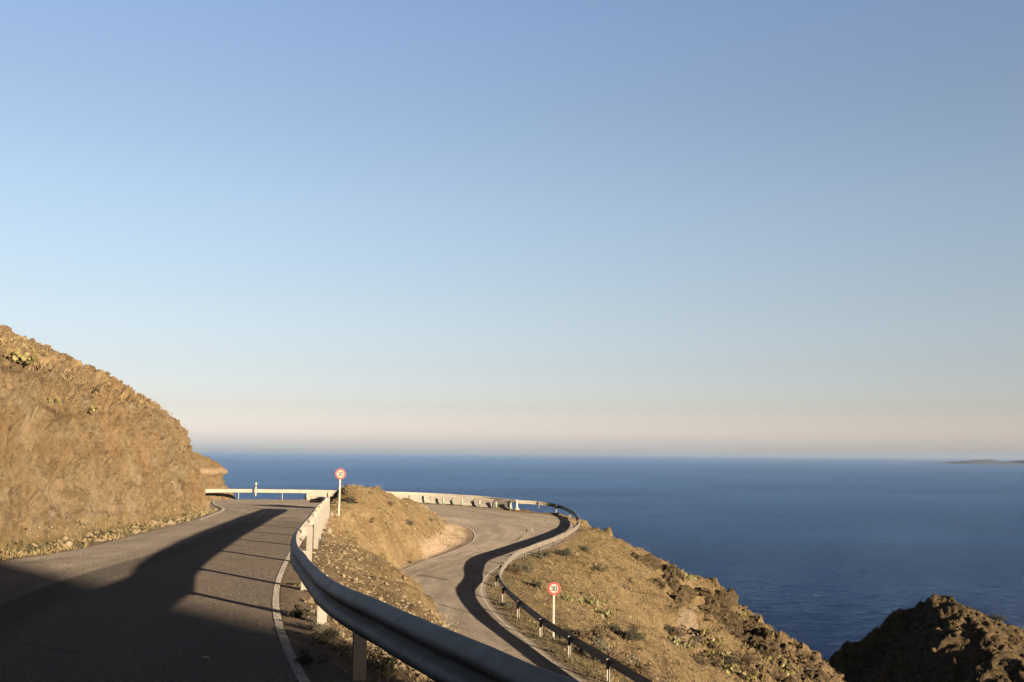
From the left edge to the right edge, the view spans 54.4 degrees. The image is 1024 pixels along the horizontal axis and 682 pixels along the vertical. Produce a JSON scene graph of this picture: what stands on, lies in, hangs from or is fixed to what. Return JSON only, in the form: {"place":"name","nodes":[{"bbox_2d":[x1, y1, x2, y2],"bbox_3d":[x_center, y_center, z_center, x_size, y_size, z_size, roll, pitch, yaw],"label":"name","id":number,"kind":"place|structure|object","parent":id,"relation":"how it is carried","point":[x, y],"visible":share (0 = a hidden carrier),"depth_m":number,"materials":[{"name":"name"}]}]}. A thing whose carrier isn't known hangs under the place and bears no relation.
{"place":"outdoors","nodes":[
{"label":"outdoors","id":0,"kind":"place"},
{"bbox_2d":[0,499,586,681],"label":"road","id":1,"kind":"structure","parent":0,"point":[175,603],"depth_m":15.02,"materials":[{"name":"asphalt"}]},
{"bbox_2d":[272,508,474,681],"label":"edge line","id":2,"kind":"object","parent":1,"relation":"on","point":[299,672],"visible":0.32,"depth_m":10.65,"materials":[{"name":"paint"}]},
{"bbox_2d":[199,499,581,681],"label":"edge line","id":3,"kind":"object","parent":1,"relation":"on","point":[499,618],"visible":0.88,"depth_m":42.99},
{"bbox_2d":[329,484,462,556],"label":"dry grass","id":4,"kind":"structure","parent":0,"point":[374,491],"depth_m":59.42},
{"bbox_2d":[0,325,843,681],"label":"hillside terrain","id":5,"kind":"structure","parent":0,"point":[130,479],"depth_m":35.49,"materials":[{"name":"soil"}]},
{"bbox_2d":[3,348,37,361],"bbox_3d":[-13.235,0.356,26.458,1.280,0.383,0.811,-1,-7,10],"label":"prickly pear","id":6,"kind":"object","parent":5,"relation":"on","point":[14,355],"visible":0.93,"depth_m":26.63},
{"bbox_2d":[18,353,36,362],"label":"prickly pear","id":7,"kind":"object","parent":5,"relation":"on","point":[31,359],"visible":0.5,"depth_m":27.37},
{"bbox_2d":[0,328,171,414],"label":"dry grass","id":8,"kind":"structure","parent":5,"relation":"on","point":[36,364],"depth_m":34.67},
{"bbox_2d":[87,405,99,411],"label":"prickly pear","id":9,"kind":"object","parent":5,"relation":"on","point":[93,408],"visible":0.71,"depth_m":30.43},
{"bbox_2d":[0,325,199,529],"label":"loose stones","id":10,"kind":"object","parent":5,"relation":"on","point":[11,347],"visible":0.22,"depth_m":33.97,"materials":[{"name":"stone"}]},
{"bbox_2d":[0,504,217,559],"bbox_3d":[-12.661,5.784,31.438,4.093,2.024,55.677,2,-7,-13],"label":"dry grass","id":11,"kind":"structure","parent":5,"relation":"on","point":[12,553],"depth_m":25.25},
{"bbox_2d":[5,504,218,557],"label":"verge grass","id":12,"kind":"structure","parent":5,"relation":"on","point":[33,548],"depth_m":24.49,"materials":[{"name":"plant"}]},
{"bbox_2d":[7,503,216,555],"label":"loose stones","id":13,"kind":"object","parent":5,"relation":"on","point":[87,534],"visible":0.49,"depth_m":26.67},
{"bbox_2d":[194,452,235,499],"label":"rock outcrop","id":14,"kind":"object","parent":5,"relation":"on","point":[213,472],"visible":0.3,"depth_m":85.92,"materials":[{"name":"stone"}]},
{"bbox_2d":[288,604,316,617],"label":"shrub","id":15,"kind":"object","parent":5,"relation":"on","point":[300,613],"visible":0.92,"depth_m":11.79,"materials":[{"name":"green plant"}]},
{"bbox_2d":[294,649,329,664],"bbox_3d":[-1.775,2.772,8.679,0.313,0.153,0.281,-4,-8,33],"label":"shrub","id":16,"kind":"object","parent":5,"relation":"on","point":[305,660],"visible":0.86,"depth_m":8.68,"materials":[{"name":"green plant"}]},
{"bbox_2d":[304,491,326,499],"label":"concrete barrier","id":17,"kind":"object","parent":5,"relation":"on","point":[316,494],"visible":0.58,"depth_m":85.79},
{"bbox_2d":[303,619,329,631],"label":"shrub","id":18,"kind":"object","parent":5,"relation":"on","point":[318,628],"visible":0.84,"depth_m":10.70,"materials":[{"name":"grey plant"}]},
{"bbox_2d":[309,627,339,644],"bbox_3d":[-1.794,2.917,9.791,0.375,0.200,0.370,-4,-8,35],"label":"shrub","id":19,"kind":"object","parent":5,"relation":"on","point":[332,635],"visible":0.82,"depth_m":9.78,"materials":[{"name":"green plant"}]},
{"bbox_2d":[335,469,345,515],"bbox_3d":[-8.565,7.663,49.471,0.530,2.630,0.060,2,-7,-6],"label":"speed sign","id":20,"kind":"object","parent":5,"relation":"on","point":[340,474],"visible":1,"depth_m":49.54,"materials":[{"name":"metal"}]},
{"bbox_2d":[345,496,357,503],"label":"shrub","id":21,"kind":"object","parent":5,"relation":"on","point":[349,499],"visible":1,"depth_m":55.49,"materials":[{"name":"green plant"}]},
{"bbox_2d":[333,640,377,656],"bbox_3d":[-1.473,2.885,9.287,0.399,0.160,0.392,-3,-7,30],"label":"shrub","id":22,"kind":"object","parent":5,"relation":"on","point":[348,648],"visible":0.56,"depth_m":9.28,"materials":[{"name":"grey plant"}]},
{"bbox_2d":[205,489,515,502],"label":"guardrail","id":23,"kind":"object","parent":5,"relation":"on","point":[238,491],"visible":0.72,"depth_m":85.11,"materials":[{"name":"metal"}]},
{"bbox_2d":[303,516,456,681],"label":"loose stones","id":24,"kind":"object","parent":5,"relation":"on","point":[419,674],"visible":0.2,"depth_m":17.25,"materials":[{"name":"stone"}]},
{"bbox_2d":[294,526,471,681],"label":"dry grass","id":25,"kind":"structure","parent":5,"relation":"on","point":[362,548],"depth_m":17.44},
{"bbox_2d":[366,647,402,674],"bbox_3d":[-1.130,2.841,8.835,0.401,0.265,0.447,-5,-8,39],"label":"shrub","id":26,"kind":"object","parent":5,"relation":"on","point":[384,660],"visible":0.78,"depth_m":8.77,"materials":[{"name":"green plant"}]},
{"bbox_2d":[330,484,464,554],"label":"loose stones","id":27,"kind":"object","parent":5,"relation":"on","point":[402,516],"visible":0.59,"depth_m":60.72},
{"bbox_2d":[393,494,407,498],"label":"concrete barrier","id":28,"kind":"object","parent":5,"relation":"on","point":[401,496],"visible":0.19,"depth_m":91.32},
{"bbox_2d":[409,495,429,502],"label":"concrete barrier","id":29,"kind":"object","parent":5,"relation":"on","point":[418,498],"visible":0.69,"depth_m":92.11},
{"bbox_2d":[290,496,579,681],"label":"guardrail","id":30,"kind":"object","parent":5,"relation":"on","point":[434,652],"visible":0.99,"depth_m":6.19,"materials":[{"name":"metal"}]},
{"bbox_2d":[430,496,451,503],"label":"concrete barrier","id":31,"kind":"object","parent":5,"relation":"on","point":[438,499],"visible":0.96,"depth_m":92.27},
{"bbox_2d":[452,497,472,505],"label":"concrete barrier","id":32,"kind":"object","parent":5,"relation":"on","point":[467,501],"visible":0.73,"depth_m":91.70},
{"bbox_2d":[473,499,492,506],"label":"concrete barrier","id":33,"kind":"object","parent":5,"relation":"on","point":[486,502],"visible":1,"depth_m":90.81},
{"bbox_2d":[492,501,512,509],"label":"concrete barrier","id":34,"kind":"object","parent":5,"relation":"on","point":[503,504],"visible":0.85,"depth_m":89.61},
{"bbox_2d":[501,600,516,608],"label":"shrub","id":35,"kind":"object","parent":5,"relation":"on","point":[506,604],"visible":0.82,"depth_m":46.01,"materials":[{"name":"green plant"}]},
{"bbox_2d":[506,567,523,575],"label":"shrub","id":36,"kind":"object","parent":5,"relation":"on","point":[518,571],"visible":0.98,"depth_m":55.82,"materials":[{"name":"green plant"}]},
{"bbox_2d":[515,560,536,571],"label":"shrub","id":37,"kind":"object","parent":5,"relation":"on","point":[524,567],"visible":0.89,"depth_m":57.18,"materials":[{"name":"grey plant"}]},
{"bbox_2d":[528,579,542,587],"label":"shrub","id":38,"kind":"object","parent":5,"relation":"on","point":[538,584],"visible":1,"depth_m":53.26,"materials":[{"name":"green plant"}]},
{"bbox_2d":[539,549,550,556],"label":"shrub","id":39,"kind":"object","parent":5,"relation":"on","point":[547,553],"visible":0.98,"depth_m":63.12,"materials":[{"name":"brown plant"}]},
{"bbox_2d":[548,582,559,639],"bbox_3d":[1.650,10.648,39.283,0.500,2.229,0.060,0,-6,3],"label":"speed sign","id":40,"kind":"object","parent":5,"relation":"on","point":[553,588],"visible":0.99,"depth_m":39.34,"materials":[{"name":"metal"}]},
{"bbox_2d":[485,549,624,681],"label":"green grass","id":41,"kind":"structure","parent":5,"relation":"on","point":[558,647],"depth_m":39.87,"materials":[{"name":"plant"}]},
{"bbox_2d":[555,548,571,556],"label":"shrub","id":42,"kind":"object","parent":5,"relation":"on","point":[565,553],"visible":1,"depth_m":64.59,"materials":[{"name":"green plant"}]},
{"bbox_2d":[562,595,576,601],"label":"prickly pear","id":43,"kind":"object","parent":5,"relation":"on","point":[569,598],"visible":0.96,"depth_m":52.73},
{"bbox_2d":[495,500,652,681],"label":"guardrail","id":44,"kind":"object","parent":5,"relation":"on","point":[618,666],"visible":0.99,"depth_m":39.07,"materials":[{"name":"metal"}]},
{"bbox_2d":[578,596,595,603],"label":"prickly pear","id":45,"kind":"object","parent":5,"relation":"on","point":[592,600],"visible":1,"depth_m":54.54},
{"bbox_2d":[565,635,610,662],"bbox_3d":[2.998,11.473,37.227,1.547,1.054,1.725,6,-9,-42],"label":"shrub","id":46,"kind":"object","parent":5,"relation":"on","point":[591,657],"visible":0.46,"depth_m":37.09,"materials":[{"name":"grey plant"}]},
{"bbox_2d":[574,625,602,641],"bbox_3d":[3.439,12.693,43.261,1.290,0.719,1.157,-2,-7,25],"label":"shrub","id":47,"kind":"object","parent":5,"relation":"on","point":[594,632],"visible":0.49,"depth_m":43.14,"materials":[{"name":"brown plant"}]},
{"bbox_2d":[574,626,607,641],"bbox_3d":[3.449,12.558,42.582,1.377,0.693,1.507,2,-7,-11],"label":"shrub","id":48,"kind":"object","parent":5,"relation":"on","point":[583,634],"visible":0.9,"depth_m":42.46,"materials":[{"name":"brown plant"}]},
{"bbox_2d":[584,597,608,606],"bbox_3d":[4.779,14.429,55.114,1.032,0.488,1.629,-8,-11,54],"label":"prickly pear","id":49,"kind":"object","parent":5,"relation":"on","point":[603,604],"visible":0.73,"depth_m":54.82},
{"bbox_2d":[593,563,606,571],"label":"shrub","id":50,"kind":"object","parent":5,"relation":"on","point":[598,568],"visible":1,"depth_m":63.53,"materials":[{"name":"green plant"}]},
{"bbox_2d":[592,606,611,618],"bbox_3d":[4.801,14.652,53.606,1.135,0.537,1.792,0,-6,8],"label":"prickly pear","id":51,"kind":"object","parent":5,"relation":"on","point":[607,612],"visible":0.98,"depth_m":53.70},
{"bbox_2d":[606,630,615,639],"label":"shrub","id":52,"kind":"object","parent":5,"relation":"on","point":[611,637],"visible":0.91,"depth_m":48.88,"materials":[{"name":"brown plant"}]},
{"bbox_2d":[597,646,629,669],"bbox_3d":[3.594,11.860,37.132,1.676,0.821,1.532,0,-6,4],"label":"shrub","id":53,"kind":"object","parent":5,"relation":"on","point":[622,655],"visible":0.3,"depth_m":37.20,"materials":[{"name":"brown plant"}]},
{"bbox_2d":[606,622,622,633],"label":"shrub","id":54,"kind":"object","parent":5,"relation":"on","point":[614,628],"visible":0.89,"depth_m":51.44,"materials":[{"name":"brown plant"}]},
{"bbox_2d":[608,650,638,664],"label":"shrub","id":55,"kind":"object","parent":5,"relation":"on","point":[616,653],"visible":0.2,"depth_m":38.34,"materials":[{"name":"brown plant"}]},
{"bbox_2d":[619,626,646,640],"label":"shrub","id":56,"kind":"object","parent":5,"relation":"on","point":[630,635],"visible":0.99,"depth_m":50.57,"materials":[{"name":"green plant"}]},
{"bbox_2d":[635,662,655,675],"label":"shrub","id":57,"kind":"object","parent":5,"relation":"on","point":[643,669],"visible":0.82,"depth_m":39.26,"materials":[{"name":"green plant"}]},
{"bbox_2d":[631,552,661,570],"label":"boulder","id":58,"kind":"object","parent":5,"relation":"on","point":[649,561],"visible":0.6,"depth_m":75.68,"materials":[{"name":"stone"}]},
{"bbox_2d":[650,578,666,589],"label":"boulder","id":59,"kind":"object","parent":5,"relation":"on","point":[657,582],"visible":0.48,"depth_m":72.33,"materials":[{"name":"stone"}]},
{"bbox_2d":[507,526,823,681],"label":"loose stones","id":60,"kind":"object","parent":5,"relation":"on","point":[616,648],"visible":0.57,"depth_m":58.05,"materials":[{"name":"stone"}]},
{"bbox_2d":[662,574,680,589],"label":"boulder","id":61,"kind":"object","parent":5,"relation":"on","point":[671,580],"visible":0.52,"depth_m":75.54,"materials":[{"name":"stone"}]},
{"bbox_2d":[662,564,681,578],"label":"boulder","id":62,"kind":"object","parent":5,"relation":"on","point":[671,570],"visible":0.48,"depth_m":78.46,"materials":[{"name":"stone"}]},
{"bbox_2d":[670,592,685,606],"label":"boulder","id":63,"kind":"object","parent":5,"relation":"on","point":[679,598],"visible":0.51,"depth_m":72.18,"materials":[{"name":"stone"}]},
{"bbox_2d":[670,626,687,636],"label":"shrub","id":64,"kind":"object","parent":5,"relation":"on","point":[675,632],"visible":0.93,"depth_m":62.59,"materials":[{"name":"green plant"}]},
{"bbox_2d":[667,635,692,645],"bbox_3d":[9.746,17.865,59.251,1.567,0.575,1.365,-5,-9,42],"label":"prickly pear","id":65,"kind":"object","parent":5,"relation":"on","point":[677,641],"visible":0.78,"depth_m":59.30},
{"bbox_2d":[519,529,846,681],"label":"dry grass","id":66,"kind":"structure","parent":5,"relation":"on","point":[644,609],"depth_m":59.41,"materials":[{"name":"plant"}]},
{"bbox_2d":[669,584,697,603],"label":"boulder","id":67,"kind":"object","parent":5,"relation":"on","point":[688,593],"visible":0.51,"depth_m":75.15,"materials":[{"name":"stone"}]},
{"bbox_2d":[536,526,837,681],"bbox_3d":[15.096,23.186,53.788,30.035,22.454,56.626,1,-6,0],"label":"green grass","id":68,"kind":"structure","parent":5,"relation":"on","point":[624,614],"depth_m":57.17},
{"bbox_2d":[679,642,694,649],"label":"prickly pear","id":69,"kind":"object","parent":5,"relation":"on","point":[685,644],"visible":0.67,"depth_m":61.91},
{"bbox_2d":[679,573,696,580],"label":"prickly pear","id":70,"kind":"object","parent":5,"relation":"on","point":[685,576],"visible":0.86,"depth_m":80.18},
{"bbox_2d":[693,651,707,665],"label":"shrub","id":71,"kind":"object","parent":5,"relation":"on","point":[702,662],"visible":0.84,"depth_m":56.82,"materials":[{"name":"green plant"}]},
{"bbox_2d":[684,626,718,636],"bbox_3d":[12.024,18.366,63.180,1.976,0.626,2.078,5,-8,-38],"label":"prickly pear","id":72,"kind":"object","parent":5,"relation":"on","point":[706,630],"visible":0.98,"depth_m":62.75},
{"bbox_2d":[694,587,713,596],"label":"boulder","id":73,"kind":"object","parent":5,"relation":"on","point":[702,591],"visible":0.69,"depth_m":79.85,"materials":[{"name":"stone"}]},
{"bbox_2d":[698,604,719,614],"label":"boulder","id":74,"kind":"object","parent":5,"relation":"on","point":[707,609],"visible":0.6,"depth_m":78.58,"materials":[{"name":"stone"}]},
{"bbox_2d":[702,656,722,667],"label":"shrub","id":75,"kind":"object","parent":5,"relation":"on","point":[717,663],"visible":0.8,"depth_m":58.02,"materials":[{"name":"brown plant"}]},
{"bbox_2d":[702,636,723,648],"bbox_3d":[12.624,19.000,62.706,1.575,0.664,1.808,-2,-7,19],"label":"prickly pear","id":76,"kind":"object","parent":5,"relation":"on","point":[706,642],"visible":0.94,"depth_m":62.58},
{"bbox_2d":[704,597,722,610],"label":"boulder","id":77,"kind":"object","parent":5,"relation":"on","point":[711,603],"visible":0.51,"depth_m":80.14,"materials":[{"name":"stone"}]},
{"bbox_2d":[705,595,729,608],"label":"boulder","id":78,"kind":"object","parent":5,"relation":"on","point":[725,604],"visible":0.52,"depth_m":80.20,"materials":[{"name":"stone"}]},
{"bbox_2d":[704,650,730,659],"bbox_3d":[12.659,19.398,61.345,1.688,0.620,1.470,-1,-7,12],"label":"prickly pear","id":79,"kind":"object","parent":5,"relation":"on","point":[719,654],"visible":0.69,"depth_m":61.35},
{"bbox_2d":[709,650,729,661],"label":"shrub","id":80,"kind":"object","parent":5,"relation":"on","point":[711,654],"visible":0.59,"depth_m":61.11,"materials":[{"name":"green plant"}]},
{"bbox_2d":[712,608,738,623],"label":"boulder","id":81,"kind":"object","parent":5,"relation":"on","point":[723,615],"visible":0.58,"depth_m":79.73,"materials":[{"name":"stone"}]},
{"bbox_2d":[715,587,738,607],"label":"boulder","id":82,"kind":"object","parent":5,"relation":"on","point":[730,595],"visible":0.64,"depth_m":81.40,"materials":[{"name":"stone"}]},
{"bbox_2d":[718,660,736,675],"bbox_3d":[12.513,19.175,58.359,1.341,0.634,2.118,-1,-7,12],"label":"prickly pear","id":83,"kind":"object","parent":5,"relation":"on","point":[731,666],"visible":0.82,"depth_m":58.38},
{"bbox_2d":[722,617,743,633],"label":"boulder","id":84,"kind":"object","parent":5,"relation":"on","point":[734,622],"visible":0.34,"depth_m":79.52,"materials":[{"name":"stone"}]},
{"bbox_2d":[723,653,742,666],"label":"shrub","id":85,"kind":"object","parent":5,"relation":"on","point":[732,659],"visible":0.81,"depth_m":60.36,"materials":[{"name":"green plant"}]},
{"bbox_2d":[726,624,740,635],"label":"shrub","id":86,"kind":"object","parent":5,"relation":"on","point":[734,632],"visible":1,"depth_m":64.72,"materials":[{"name":"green plant"}]},
{"bbox_2d":[735,626,746,639],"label":"shrub","id":87,"kind":"object","parent":5,"relation":"on","point":[739,636],"visible":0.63,"depth_m":71.54,"materials":[{"name":"brown plant"}]},
{"bbox_2d":[736,611,748,616],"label":"prickly pear","id":88,"kind":"object","parent":5,"relation":"on","point":[743,614],"visible":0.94,"depth_m":81.05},
{"bbox_2d":[735,650,752,665],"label":"shrub","id":89,"kind":"object","parent":5,"relation":"on","point":[745,660],"visible":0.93,"depth_m":61.73,"materials":[{"name":"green plant"}]},
{"bbox_2d":[738,671,758,681],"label":"prickly pear","id":90,"kind":"object","parent":5,"relation":"on","point":[753,676],"visible":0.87,"depth_m":58.80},
{"bbox_2d":[741,666,759,676],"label":"shrub","id":91,"kind":"object","parent":5,"relation":"on","point":[745,668],"visible":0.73,"depth_m":60.79,"materials":[{"name":"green plant"}]},
{"bbox_2d":[741,618,763,631],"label":"boulder","id":92,"kind":"object","parent":5,"relation":"on","point":[749,624],"visible":0.84,"depth_m":79.77,"materials":[{"name":"stone"}]},
{"bbox_2d":[741,633,763,641],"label":"boulder","id":93,"kind":"object","parent":5,"relation":"on","point":[751,637],"visible":0.27,"depth_m":78.82,"materials":[{"name":"stone"}]},
{"bbox_2d":[748,640,772,657],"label":"boulder","id":94,"kind":"object","parent":5,"relation":"on","point":[761,647],"visible":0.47,"depth_m":69.55,"materials":[{"name":"stone"}]},
{"bbox_2d":[753,627,773,637],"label":"boulder","id":95,"kind":"object","parent":5,"relation":"on","point":[762,631],"visible":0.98,"depth_m":78.71,"materials":[{"name":"stone"}]},
{"bbox_2d":[762,650,777,659],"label":"shrub","id":96,"kind":"object","parent":5,"relation":"on","point":[768,653],"visible":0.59,"depth_m":68.89,"materials":[{"name":"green plant"}]},
{"bbox_2d":[697,577,843,681],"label":"rock fragments","id":97,"kind":"object","parent":5,"relation":"on","point":[793,659],"visible":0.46,"depth_m":72.18,"materials":[{"name":"stone"}]},
{"bbox_2d":[761,640,782,658],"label":"boulder","id":98,"kind":"object","parent":5,"relation":"on","point":[776,649],"visible":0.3,"depth_m":70.28,"materials":[{"name":"stone"}]},
{"bbox_2d":[761,655,785,666],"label":"prickly pear","id":99,"kind":"object","parent":5,"relation":"on","point":[782,664],"visible":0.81,"depth_m":65.58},
{"bbox_2d":[770,670,785,678],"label":"shrub","id":100,"kind":"object","parent":5,"relation":"on","point":[775,675],"visible":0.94,"depth_m":61.81,"materials":[{"name":"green plant"}]},
{"bbox_2d":[775,658,791,674],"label":"boulder","id":101,"kind":"object","parent":5,"relation":"on","point":[787,664],"visible":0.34,"depth_m":68.01,"materials":[{"name":"stone"}]},
{"bbox_2d":[776,667,795,675],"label":"prickly pear","id":102,"kind":"object","parent":5,"relation":"on","point":[785,669],"visible":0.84,"depth_m":64.74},
{"bbox_2d":[776,676,798,681],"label":"boulder","id":103,"kind":"object","parent":5,"relation":"on","point":[789,679],"visible":0.83,"depth_m":62.48,"materials":[{"name":"stone"}]},
{"bbox_2d":[795,661,816,670],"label":"boulder","id":104,"kind":"object","parent":5,"relation":"on","point":[807,666],"visible":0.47,"depth_m":71.58,"materials":[{"name":"stone"}]},
{"bbox_2d":[804,670,830,681],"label":"boulder","id":105,"kind":"object","parent":5,"relation":"on","point":[817,675],"visible":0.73,"depth_m":69.91,"materials":[{"name":"stone"}]},
{"bbox_2d":[0,0,1023,457],"label":"sky","id":106,"kind":"structure","parent":0,"point":[626,227],"materials":[{"name":"blue"}]},
{"bbox_2d":[193,451,1023,659],"bbox_3d":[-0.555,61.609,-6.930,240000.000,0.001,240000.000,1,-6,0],"label":"sea","id":107,"kind":"structure","parent":0,"point":[826,557],"depth_m":1121.99,"materials":[{"name":"liquid"}]},
{"bbox_2d":[821,593,1023,681],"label":"headland","id":108,"kind":"structure","parent":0,"point":[853,661],"depth_m":109.65,"materials":[{"name":"stone"}]},
{"bbox_2d":[824,598,1023,681],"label":"rock fragments","id":109,"kind":"object","parent":108,"relation":"on","point":[952,666],"visible":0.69,"depth_m":108.32,"materials":[{"name":"stone"}]},
{"bbox_2d":[987,613,1008,622],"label":"bush","id":110,"kind":"object","parent":108,"relation":"on","point":[997,618],"visible":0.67,"depth_m":116.08,"materials":[{"name":"brown plant"}]},
{"bbox_2d":[933,459,1023,464],"bbox_3d":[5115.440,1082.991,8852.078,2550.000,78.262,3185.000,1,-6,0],"label":"distant coast","id":111,"kind":"structure","parent":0,"point":[990,461],"depth_m":9033.46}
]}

